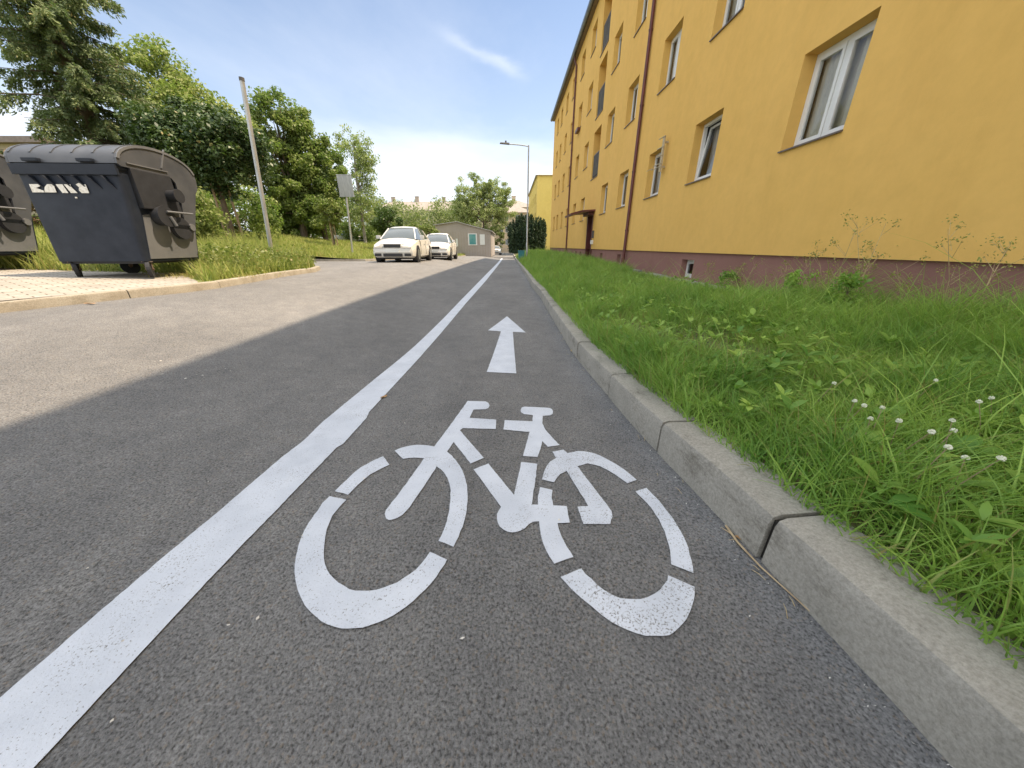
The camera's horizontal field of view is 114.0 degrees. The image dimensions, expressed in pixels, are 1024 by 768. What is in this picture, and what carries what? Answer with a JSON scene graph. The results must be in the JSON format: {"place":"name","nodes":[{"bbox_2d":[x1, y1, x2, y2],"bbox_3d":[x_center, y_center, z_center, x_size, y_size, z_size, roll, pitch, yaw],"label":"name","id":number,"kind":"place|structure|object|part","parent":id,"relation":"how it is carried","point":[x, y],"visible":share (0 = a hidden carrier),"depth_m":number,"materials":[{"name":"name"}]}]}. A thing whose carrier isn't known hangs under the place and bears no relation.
{"place":"outdoors","nodes":[
{"label":"outdoors","id":0,"kind":"place"},
{"bbox_2d":[0,267,197,300],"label":"pavement","id":1,"kind":"structure","parent":0,"point":[23,283],"depth_m":4.21,"materials":[{"name":"concrete"}]},
{"bbox_2d":[0,154,38,266],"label":"waste container","id":2,"kind":"object","parent":1,"relation":"on","point":[17,234],"visible":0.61,"depth_m":5.21,"materials":[{"name":"grey plastic"}]},
{"bbox_2d":[3,144,198,277],"bbox_3d":[-5.617,-2.474,4.851,1.602,1.679,1.266,-1,23,-2],"label":"waste container","id":3,"kind":"object","parent":1,"relation":"on","point":[129,208],"visible":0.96,"depth_m":4.40,"materials":[{"name":"grey plastic"}]},
{"bbox_2d":[0,213,465,300],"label":"meadow","id":4,"kind":"structure","parent":0,"point":[199,278],"depth_m":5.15,"materials":[{"name":"green plant"}]},
{"bbox_2d":[0,150,41,226],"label":"bush","id":5,"kind":"object","parent":4,"relation":"on","point":[34,219],"visible":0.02,"depth_m":10.62,"materials":[{"name":"green plant"}]},
{"bbox_2d":[0,136,198,215],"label":"flat roof building","id":6,"kind":"structure","parent":4,"relation":"on","point":[6,142],"depth_m":17.82,"materials":[{"name":"beige concrete"}]},
{"bbox_2d":[0,0,220,232],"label":"spruce tree","id":7,"kind":"object","parent":4,"relation":"on","point":[48,37],"visible":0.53,"depth_m":11.11,"materials":[{"name":"green plant"}]},
{"bbox_2d":[105,32,263,194],"bbox_3d":[-21.071,-16.270,22.492,9.108,11.386,6.166,0,23,0],"label":"linden tree","id":8,"kind":"object","parent":4,"relation":"on","point":[181,83],"visible":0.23,"depth_m":20.40,"materials":[{"name":"green plant"}]},
{"bbox_2d":[113,94,280,240],"bbox_3d":[-11.063,-7.662,12.665,4.729,5.096,3.887,0,23,0],"label":"maple tree","id":9,"kind":"object","parent":4,"relation":"on","point":[208,144],"visible":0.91,"depth_m":11.29,"materials":[{"name":"green plant"}]},
{"bbox_2d":[88,241,316,274],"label":"weeds","id":10,"kind":"object","parent":4,"relation":"on","point":[240,254],"visible":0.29,"depth_m":6.11,"materials":[{"name":"green plant"}]},
{"bbox_2d":[137,270,283,278],"bbox_3d":[-4.828,-1.762,5.287,2.306,0.106,1.572,0,23,0],"label":"straw","id":11,"kind":"object","parent":4,"relation":"on","point":[177,274],"visible":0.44,"depth_m":5.07,"materials":[{"name":"plant"}]},
{"bbox_2d":[196,186,231,242],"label":"bush","id":12,"kind":"object","parent":4,"relation":"on","point":[204,221],"visible":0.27,"depth_m":10.89,"materials":[{"name":"green plant"}]},
{"bbox_2d":[199,184,284,239],"bbox_3d":[-14.679,-8.993,17.617,5.306,2.901,3.314,0,23,0],"label":"bush","id":13,"kind":"object","parent":4,"relation":"on","point":[253,215],"visible":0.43,"depth_m":17.39,"materials":[{"name":"green plant"}]},
{"bbox_2d":[239,76,272,251],"bbox_3d":[-5.613,-4.497,7.396,0.422,3.637,0.100,0,23,0],"label":"bare post","id":14,"kind":"object","parent":4,"relation":"on","point":[252,142],"visible":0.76,"depth_m":7.21,"materials":[{"name":"metal"}]},
{"bbox_2d":[240,85,337,237],"bbox_3d":[-18.139,-17.187,26.836,7.277,10.432,5.835,0,23,0],"label":"broadleaf tree","id":15,"kind":"object","parent":4,"relation":"on","point":[297,208],"visible":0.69,"depth_m":25.96,"materials":[{"name":"green plant"}]},
{"bbox_2d":[233,205,350,238],"bbox_3d":[-26.863,-18.546,38.591,16.305,4.027,4.211,0,23,0],"label":"bush","id":16,"kind":"object","parent":4,"relation":"on","point":[246,223],"visible":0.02,"depth_m":38.66,"materials":[{"name":"green plant"}]},
{"bbox_2d":[254,213,329,237],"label":"bush","id":17,"kind":"object","parent":4,"relation":"on","point":[299,234],"visible":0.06,"depth_m":32.26,"materials":[{"name":"green plant"}]},
{"bbox_2d":[271,103,353,239],"bbox_3d":[-16.781,-17.375,28.248,6.326,10.081,5.273,-8,24,-19],"label":"broadleaf tree","id":18,"kind":"object","parent":4,"relation":"on","point":[326,155],"visible":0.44,"depth_m":27.11,"materials":[{"name":"green plant"}]},
{"bbox_2d":[313,197,346,245],"bbox_3d":[-12.612,-11.273,23.483,2.035,3.406,2.167,0,23,0],"label":"young maple","id":19,"kind":"object","parent":4,"relation":"on","point":[334,213],"visible":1,"depth_m":22.89,"materials":[{"name":"green plant"}]},
{"bbox_2d":[336,174,354,252],"bbox_3d":[-8.846,-9.182,18.279,0.800,3.983,0.148,0,23,0],"label":"road sign","id":20,"kind":"object","parent":4,"relation":"on","point":[345,185],"visible":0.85,"depth_m":17.72,"materials":[{"name":"metal"}]},
{"bbox_2d":[334,231,363,241],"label":"parked car","id":21,"kind":"object","parent":4,"relation":"on","point":[342,237],"visible":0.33,"depth_m":40.46,"materials":[{"name":"silver metal"}]},
{"bbox_2d":[331,123,382,242],"bbox_3d":[-16.666,-21.343,36.472,5.629,11.469,4.830,0,23,0],"label":"birch tree","id":22,"kind":"object","parent":4,"relation":"on","point":[363,158],"visible":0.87,"depth_m":35.61,"materials":[{"name":"green plant"}]},
{"bbox_2d":[336,220,377,242],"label":"bush","id":23,"kind":"object","parent":4,"relation":"on","point":[357,232],"visible":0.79,"depth_m":39.47,"materials":[{"name":"green plant"}]},
{"bbox_2d":[368,205,404,234],"bbox_3d":[-10.422,-12.942,28.026,2.738,3.822,3.000,0,23,0],"label":"ball tree","id":24,"kind":"object","parent":4,"relation":"on","point":[383,224],"visible":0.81,"depth_m":27.06,"materials":[{"name":"green plant"}]},
{"bbox_2d":[374,222,404,240],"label":"bush","id":25,"kind":"object","parent":4,"relation":"on","point":[393,223],"visible":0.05,"depth_m":41.40,"materials":[{"name":"green plant"}]},
{"bbox_2d":[406,222,424,231],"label":"ball tree","id":26,"kind":"object","parent":4,"relation":"on","point":[413,224],"visible":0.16,"depth_m":34.19,"materials":[{"name":"green plant"}]},
{"bbox_2d":[0,0,588,237],"label":"sky","id":27,"kind":"structure","parent":0,"point":[436,87],"materials":[{"name":"blue"}]},
{"bbox_2d":[0,253,952,767],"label":"road","id":28,"kind":"structure","parent":0,"point":[628,609],"depth_m":0.97,"materials":[{"name":"grey asphalt"}]},
{"bbox_2d":[0,255,465,312],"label":"pavement kerb","id":29,"kind":"structure","parent":28,"relation":"on","point":[35,303],"depth_m":3.83,"materials":[{"name":"concrete"}]},
{"bbox_2d":[373,226,431,262],"bbox_3d":[-4.830,-6.318,15.068,2.017,1.494,4.340,-1,23,-2],"label":"parked car","id":30,"kind":"object","parent":28,"relation":"on","point":[403,242],"visible":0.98,"depth_m":13.78,"materials":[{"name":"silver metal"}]},
{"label":"windows","id":31,"kind":"part","parent":30,"relation":"part of","materials":[{"name":"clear glass"}]},
{"bbox_2d":[419,223,439,235],"bbox_3d":[-8.237,-14.440,33.511,2.266,3.142,2.142,0,23,0],"label":"ball tree","id":32,"kind":"object","parent":28,"relation":"on","point":[428,229],"visible":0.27,"depth_m":32.85,"materials":[{"name":"green plant"}]},
{"bbox_2d":[421,233,457,260],"bbox_3d":[-4.378,-8.313,20.118,2.040,1.484,4.490,-1,23,-2],"label":"parked car","id":33,"kind":"object","parent":28,"relation":"on","point":[443,244],"visible":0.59,"depth_m":18.95,"materials":[{"name":"white paint"}]},
{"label":"windows","id":34,"kind":"part","parent":33,"relation":"part of","materials":[{"name":"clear glass"}]},
{"bbox_2d":[434,221,495,256],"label":"shed","id":35,"kind":"structure","parent":28,"relation":"on","point":[470,240],"depth_m":41.19,"materials":[{"name":"beige paint"}]},
{"bbox_2d":[447,171,518,231],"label":"willow tree","id":36,"kind":"object","parent":28,"relation":"on","point":[482,195],"visible":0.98,"depth_m":52.00,"materials":[{"name":"green plant"}]},
{"bbox_2d":[41,336,953,767],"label":"litter","id":37,"kind":"object","parent":28,"relation":"on","point":[459,638],"visible":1,"depth_m":0.81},
{"bbox_2d":[492,223,504,247],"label":"bush","id":38,"kind":"object","parent":28,"relation":"on","point":[499,233],"visible":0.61,"depth_m":70.77,"materials":[{"name":"green plant"}]},
{"bbox_2d":[495,246,501,254],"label":"parked car","id":39,"kind":"object","parent":28,"relation":"on","point":[497,250],"visible":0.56,"depth_m":58.03,"materials":[{"name":"white paint"}]},
{"bbox_2d":[482,204,528,252],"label":"apartment building","id":40,"kind":"structure","parent":28,"relation":"on","point":[518,209],"depth_m":79.91,"materials":[{"name":"beige concrete"}]},
{"bbox_2d":[539,302,794,618],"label":"dry scraps","id":41,"kind":"object","parent":28,"relation":"on","point":[751,564],"visible":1,"depth_m":0.94,"materials":[{"name":"plant"}]},
{"bbox_2d":[721,525,808,610],"bbox_3d":[0.709,0.519,0.963,0.038,0.012,0.285,-3,23,-7],"label":"dry twig","id":42,"kind":"object","parent":28,"relation":"on","point":[740,545],"visible":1,"depth_m":0.96,"materials":[{"name":"brown wood"}]},
{"bbox_2d":[512,253,1023,767],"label":"kerb","id":43,"kind":"structure","parent":28,"relation":"on","point":[950,687],"depth_m":0.75,"materials":[{"name":"concrete"}]},
{"bbox_2d":[303,253,1009,263],"bbox_3d":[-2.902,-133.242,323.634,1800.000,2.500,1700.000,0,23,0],"label":"ground","id":44,"kind":"structure","parent":0,"point":[316,257],"depth_m":35.86,"materials":[{"name":"green plant"}]},
{"bbox_2d":[246,193,480,241],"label":"woodland","id":45,"kind":"object","parent":44,"relation":"on","point":[440,215],"visible":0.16,"depth_m":81.61,"materials":[{"name":"green plant"}]},
{"bbox_2d":[370,196,481,232],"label":"apartment building","id":46,"kind":"structure","parent":44,"relation":"on","point":[424,205],"depth_m":110.83,"materials":[{"name":"beige concrete"}]},
{"bbox_2d":[511,196,528,209],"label":"apartment building","id":47,"kind":"structure","parent":44,"relation":"on","point":[521,204],"depth_m":100.79,"materials":[{"name":"concrete"}]},
{"bbox_2d":[633,269,729,290],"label":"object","id":48,"kind":"structure","parent":0,"point":[670,277],"depth_m":9.45,"materials":[{"name":"concrete"}]},
{"bbox_2d":[514,229,1023,668],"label":"lawn","id":49,"kind":"structure","parent":0,"point":[975,609],"depth_m":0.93,"materials":[{"name":"plant"}]},
{"bbox_2d":[500,141,528,255],"bbox_3d":[0.203,-13.907,25.632,2.183,8.030,0.235,0,23,0],"label":"street lamp","id":50,"kind":"object","parent":49,"relation":"on","point":[505,143],"visible":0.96,"depth_m":25.20,"materials":[{"name":"metal"}]},
{"bbox_2d":[518,250,524,258],"bbox_3d":[0.743,-10.265,26.712,0.540,0.840,0.440,0,23,0],"label":"litter bin","id":51,"kind":"object","parent":49,"relation":"on","point":[520,253],"visible":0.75,"depth_m":26.45,"materials":[{"name":"teal plastic"}]},
{"bbox_2d":[506,212,546,252],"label":"juniper clump","id":52,"kind":"object","parent":49,"relation":"on","point":[517,230],"visible":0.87,"depth_m":40.38,"materials":[{"name":"green plant"}]},
{"bbox_2d":[529,169,552,249],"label":"apartment building","id":53,"kind":"structure","parent":49,"relation":"on","point":[540,196],"depth_m":53.29,"materials":[{"name":"yellow paint"}]},
{"bbox_2d":[704,261,717,277],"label":"dry weed","id":54,"kind":"object","parent":49,"relation":"on","point":[709,268],"visible":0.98,"depth_m":6.77,"materials":[{"name":"plant"}]},
{"bbox_2d":[716,269,738,287],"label":"weed","id":55,"kind":"object","parent":49,"relation":"on","point":[726,274],"visible":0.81,"depth_m":6.57,"materials":[{"name":"green plant"}]},
{"bbox_2d":[727,262,745,281],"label":"dry weed","id":56,"kind":"object","parent":49,"relation":"on","point":[737,269],"visible":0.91,"depth_m":6.33,"materials":[{"name":"plant"}]},
{"bbox_2d":[734,256,765,286],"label":"dry weed","id":57,"kind":"object","parent":49,"relation":"on","point":[745,272],"visible":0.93,"depth_m":5.66,"materials":[{"name":"plant"}]},
{"bbox_2d":[764,260,790,290],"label":"dry weed","id":58,"kind":"object","parent":49,"relation":"on","point":[781,270],"visible":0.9,"depth_m":5.10,"materials":[{"name":"plant"}]},
{"bbox_2d":[550,0,1023,307],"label":"apartment building","id":59,"kind":"structure","parent":49,"relation":"on","point":[790,129],"depth_m":5.29,"materials":[{"name":"yellow paint"}]},
{"bbox_2d":[585,215,593,256],"bbox_3d":[4.309,-8.114,18.922,0.800,2.710,1.600,0,23,0],"label":"door","id":60,"kind":"structure","parent":59,"relation":"in","point":[588,249],"depth_m":19.23,"materials":[{"name":"red paint"}]},
{"bbox_2d":[599,185,607,214],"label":"window","id":61,"kind":"structure","parent":59,"relation":"in","point":[607,185],"depth_m":16.34,"materials":[{"name":"white plastic"}]},
{"bbox_2d":[604,113,614,148],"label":"window","id":62,"kind":"structure","parent":59,"relation":"in","point":[612,126],"depth_m":15.25,"materials":[{"name":"white plastic"}]},
{"bbox_2d":[611,32,622,74],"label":"window","id":63,"kind":"structure","parent":59,"relation":"in","point":[620,41],"depth_m":14.17,"materials":[{"name":"white plastic"}]},
{"bbox_2d":[616,173,627,208],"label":"window","id":64,"kind":"structure","parent":59,"relation":"in","point":[626,175],"depth_m":13.69,"materials":[{"name":"white plastic"}]},
{"bbox_2d":[624,83,638,128],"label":"window","id":65,"kind":"structure","parent":59,"relation":"in","point":[636,88],"depth_m":12.58,"materials":[{"name":"white plastic"}]},
{"bbox_2d":[633,0,647,37],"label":"window","id":66,"kind":"structure","parent":59,"relation":"in","point":[645,5],"depth_m":11.61,"materials":[{"name":"white plastic"}]},
{"bbox_2d":[643,152,663,199],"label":"window","id":67,"kind":"structure","parent":59,"relation":"in","point":[656,175],"depth_m":10.82,"materials":[{"name":"white plastic"}]},
{"bbox_2d":[646,135,668,171],"bbox_3d":[4.280,-6.689,9.770,0.308,0.881,0.701,0,23,0],"label":"wall antenna","id":68,"kind":"object","parent":59,"relation":"attached to","point":[662,153],"depth_m":9.54,"materials":[{"name":"metal"}]},
{"bbox_2d":[657,29,681,94],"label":"window","id":69,"kind":"structure","parent":59,"relation":"in","point":[675,44],"depth_m":9.63,"materials":[{"name":"white plastic"}]},
{"bbox_2d":[685,260,693,277],"bbox_3d":[5.126,-2.972,8.589,0.987,0.437,0.614,0,23,0],"label":"window","id":70,"kind":"structure","parent":59,"relation":"in","point":[690,263],"depth_m":8.79,"materials":[{"name":"white plastic"}]},
{"bbox_2d":[684,114,722,185],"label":"window","id":71,"kind":"structure","parent":59,"relation":"in","point":[711,130],"depth_m":8.14,"materials":[{"name":"white plastic"}]},
{"bbox_2d":[709,0,744,41],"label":"window","id":72,"kind":"structure","parent":59,"relation":"in","point":[733,7],"depth_m":7.14,"materials":[{"name":"white plastic"}]},
{"bbox_2d":[777,18,877,152],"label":"window","id":73,"kind":"structure","parent":59,"relation":"in","point":[837,70],"depth_m":4.88,"materials":[{"name":"white plastic"}]},
{"bbox_2d":[783,269,818,296],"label":"weed","id":74,"kind":"object","parent":49,"relation":"on","point":[791,274],"visible":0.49,"depth_m":4.43,"materials":[{"name":"green plant"}]},
{"bbox_2d":[782,239,826,280],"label":"dry weed","id":75,"kind":"object","parent":49,"relation":"on","point":[825,250],"visible":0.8,"depth_m":4.59,"materials":[{"name":"plant"}]},
{"bbox_2d":[809,250,837,290],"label":"dry weed","id":76,"kind":"object","parent":49,"relation":"on","point":[821,275],"visible":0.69,"depth_m":4.39,"materials":[{"name":"plant"}]},
{"bbox_2d":[822,229,858,298],"bbox_3d":[3.819,-1.303,3.950,0.356,1.018,0.271,-8,24,-18],"label":"dry weed","id":77,"kind":"object","parent":49,"relation":"on","point":[834,242],"visible":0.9,"depth_m":3.85,"materials":[{"name":"plant"}]},
{"bbox_2d":[824,270,874,310],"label":"weed","id":78,"kind":"object","parent":49,"relation":"on","point":[853,283],"visible":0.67,"depth_m":3.51,"materials":[{"name":"green plant"}]},
{"bbox_2d":[842,399,857,430],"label":"clover flower","id":79,"kind":"object","parent":49,"relation":"on","point":[854,400],"visible":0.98,"depth_m":1.25,"materials":[{"name":"white plant"}]},
{"bbox_2d":[839,403,866,430],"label":"clover flower","id":80,"kind":"object","parent":49,"relation":"on","point":[864,405],"visible":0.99,"depth_m":1.22,"materials":[{"name":"white plant"}]},
{"bbox_2d":[841,210,887,290],"bbox_3d":[3.971,-1.379,3.873,0.381,1.196,0.394,0,23,0],"label":"dry weed","id":81,"kind":"object","parent":49,"relation":"on","point":[845,219],"visible":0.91,"depth_m":3.80,"materials":[{"name":"plant"}]},
{"bbox_2d":[837,245,897,277],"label":"dry weed","id":82,"kind":"object","parent":49,"relation":"on","point":[865,261],"visible":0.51,"depth_m":4.17,"materials":[{"name":"plant"}]},
{"bbox_2d":[854,219,900,296],"bbox_3d":[3.820,-1.215,3.644,0.368,1.055,0.273,-10,25,-23],"label":"dry weed","id":83,"kind":"object","parent":49,"relation":"on","point":[863,267],"visible":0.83,"depth_m":3.56,"materials":[{"name":"plant"}]},
{"bbox_2d":[888,418,902,449],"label":"clover flower","id":84,"kind":"object","parent":49,"relation":"on","point":[898,420],"visible":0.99,"depth_m":1.07,"materials":[{"name":"white plant"}]},
{"bbox_2d":[878,429,935,469],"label":"clover flower","id":85,"kind":"object","parent":49,"relation":"on","point":[932,431],"visible":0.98,"depth_m":0.95,"materials":[{"name":"white plant"}]},
{"bbox_2d":[890,251,929,303],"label":"dry weed","id":86,"kind":"object","parent":49,"relation":"on","point":[892,274],"visible":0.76,"depth_m":3.48,"materials":[{"name":"plant"}]},
{"bbox_2d":[910,444,952,487],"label":"clover flower","id":87,"kind":"object","parent":49,"relation":"on","point":[948,446],"visible":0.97,"depth_m":0.89,"materials":[{"name":"white plant"}]},
{"bbox_2d":[908,428,957,473],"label":"clover flower","id":88,"kind":"object","parent":49,"relation":"on","point":[955,431],"visible":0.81,"depth_m":1.03,"materials":[{"name":"white plant"}]},
{"bbox_2d":[943,418,955,450],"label":"clover flower","id":89,"kind":"object","parent":49,"relation":"on","point":[952,420],"visible":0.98,"depth_m":1.14,"materials":[{"name":"white plant"}]},
{"bbox_2d":[934,214,985,310],"bbox_3d":[4.215,-1.043,3.165,0.390,1.058,0.340,12,25,26],"label":"dry weed","id":90,"kind":"object","parent":49,"relation":"on","point":[959,226],"visible":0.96,"depth_m":3.15,"materials":[{"name":"plant"}]},
{"bbox_2d":[955,455,969,482],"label":"clover flower","id":91,"kind":"object","parent":49,"relation":"on","point":[964,456],"visible":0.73,"depth_m":0.92,"materials":[{"name":"white plant"}]},
{"bbox_2d":[927,455,1006,504],"bbox_3d":[1.205,0.265,0.886,0.016,0.208,0.017,-3,37,-26],"label":"clover flower","id":92,"kind":"object","parent":49,"relation":"on","point":[1002,458],"visible":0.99,"depth_m":0.85,"materials":[{"name":"white plant"}]},
{"bbox_2d":[975,399,982,434],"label":"clover flower","id":93,"kind":"object","parent":49,"relation":"on","point":[978,401],"visible":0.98,"depth_m":1.19,"materials":[{"name":"white plant"}]},
{"bbox_2d":[977,233,1023,302],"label":"dry weed","id":94,"kind":"object","parent":49,"relation":"on","point":[999,261],"visible":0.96,"depth_m":2.85,"materials":[{"name":"plant"}]}
]}

